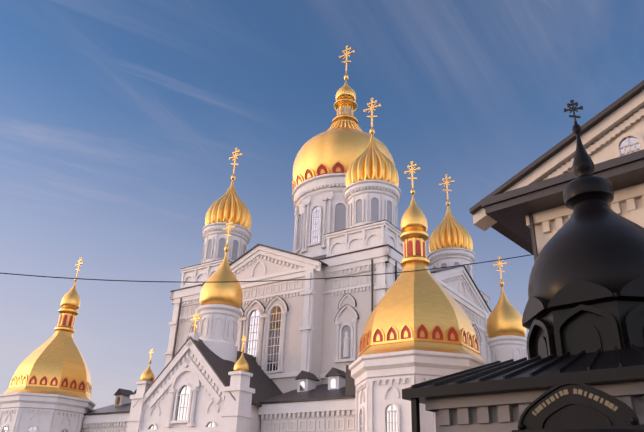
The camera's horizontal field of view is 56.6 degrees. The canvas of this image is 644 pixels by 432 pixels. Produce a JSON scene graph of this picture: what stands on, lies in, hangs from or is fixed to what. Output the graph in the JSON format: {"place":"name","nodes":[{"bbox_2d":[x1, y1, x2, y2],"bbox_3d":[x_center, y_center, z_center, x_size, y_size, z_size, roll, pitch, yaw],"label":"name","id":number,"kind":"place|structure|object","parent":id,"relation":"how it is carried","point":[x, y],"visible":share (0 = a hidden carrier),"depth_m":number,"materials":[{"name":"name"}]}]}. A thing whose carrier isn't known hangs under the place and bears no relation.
{"place":"outdoors","nodes":[
{"label":"outdoors","id":0,"kind":"place"},
{"bbox_2d":[0,254,533,282],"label":"overhead wire","id":1,"kind":"object","parent":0,"point":[263,281],"visible":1,"depth_m":26.06,"materials":[{"name":"black rubber"}]},
{"bbox_2d":[81,255,486,431],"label":"cathedral walls","id":2,"kind":"structure","parent":0,"point":[324,331],"depth_m":56.34,"materials":[{"name":"white paint"}]},
{"bbox_2d":[3,206,396,431],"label":"windows","id":3,"kind":"structure","parent":2,"relation":"in","point":[277,331],"depth_m":57.45,"materials":[{"name":"white glass"}]},
{"bbox_2d":[0,184,527,431],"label":"cathedral trim","id":4,"kind":"structure","parent":2,"relation":"attached to","point":[382,380],"depth_m":55.45,"materials":[{"name":"white paint"}]},
{"bbox_2d":[2,118,483,399],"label":"large domes","id":5,"kind":"structure","parent":4,"relation":"on","point":[413,300],"depth_m":58.82,"materials":[{"name":"gold metal"}]},
{"bbox_2d":[11,162,477,392],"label":"red kokoshniks","id":6,"kind":"object","parent":4,"relation":"on","point":[405,328],"visible":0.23,"depth_m":43.19,"materials":[{"name":"red paint"}]},
{"bbox_2d":[8,45,506,396],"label":"crosses and trim","id":7,"kind":"structure","parent":4,"relation":"on","point":[366,344],"depth_m":59.35,"materials":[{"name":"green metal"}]},
{"bbox_2d":[54,71,525,381],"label":"small onion domes","id":8,"kind":"structure","parent":4,"relation":"on","point":[372,161],"depth_m":62.84,"materials":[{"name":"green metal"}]},
{"bbox_2d":[202,107,469,358],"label":"blind windows","id":9,"kind":"structure","parent":4,"relation":"on","point":[340,216],"depth_m":71.41,"materials":[{"name":"grey"}]},
{"bbox_2d":[84,219,491,415],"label":"roofs","id":10,"kind":"structure","parent":2,"relation":"on","point":[265,387],"depth_m":52.35,"materials":[{"name":"grey metal"}]},
{"bbox_2d":[198,173,526,362],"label":"dome drums","id":11,"kind":"object","parent":2,"relation":"on","point":[216,343],"visible":0.31,"depth_m":61.93,"materials":[{"name":"white paint"}]},
{"bbox_2d":[0,0,643,410],"label":"sky","id":12,"kind":"structure","parent":0,"point":[122,122],"materials":[{"name":"blue"}]},
{"bbox_2d":[411,276,643,431],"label":"chapel","id":13,"kind":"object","parent":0,"point":[576,316],"visible":0.79,"depth_m":13.46,"materials":[{"name":"black metal"}]},
{"bbox_2d":[532,389,617,415],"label":"kiosk sign letters","id":14,"kind":"object","parent":13,"relation":"attached to","point":[580,392],"visible":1,"depth_m":11.16,"materials":[{"name":"metal"}]},
{"bbox_2d":[528,121,643,300],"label":"dome","id":15,"kind":"structure","parent":13,"relation":"on","point":[596,239],"depth_m":14.85,"materials":[{"name":"black metal"}]},
{"bbox_2d":[564,100,582,120],"bbox_3d":[7.562,-3.098,17.930,0.534,0.912,0.053,-7,-27,18],"label":"cross","id":16,"kind":"object","parent":15,"relation":"on","point":[573,108],"visible":1,"depth_m":17.97,"materials":[{"name":"black metal"}]},
{"bbox_2d":[425,381,643,431],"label":"kiosk walls","id":17,"kind":"structure","parent":0,"point":[500,412],"depth_m":12.99,"materials":[{"name":"paint"}]},
{"bbox_2d":[402,344,643,403],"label":"kiosk roof","id":18,"kind":"structure","parent":17,"relation":"on","point":[600,367],"depth_m":12.62,"materials":[{"name":"black metal"}]},
{"bbox_2d":[473,90,643,254],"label":"monastery block walls","id":19,"kind":"structure","parent":0,"point":[603,139],"depth_m":26.10,"materials":[{"name":"beige paint"}]},
{"bbox_2d":[469,80,643,261],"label":"roof","id":20,"kind":"structure","parent":19,"relation":"on","point":[508,211],"depth_m":26.32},
{"bbox_2d":[619,137,639,155],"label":"window","id":21,"kind":"structure","parent":19,"relation":"in","point":[624,142],"depth_m":25.41,"materials":[{"name":"white glass"}]}
]}

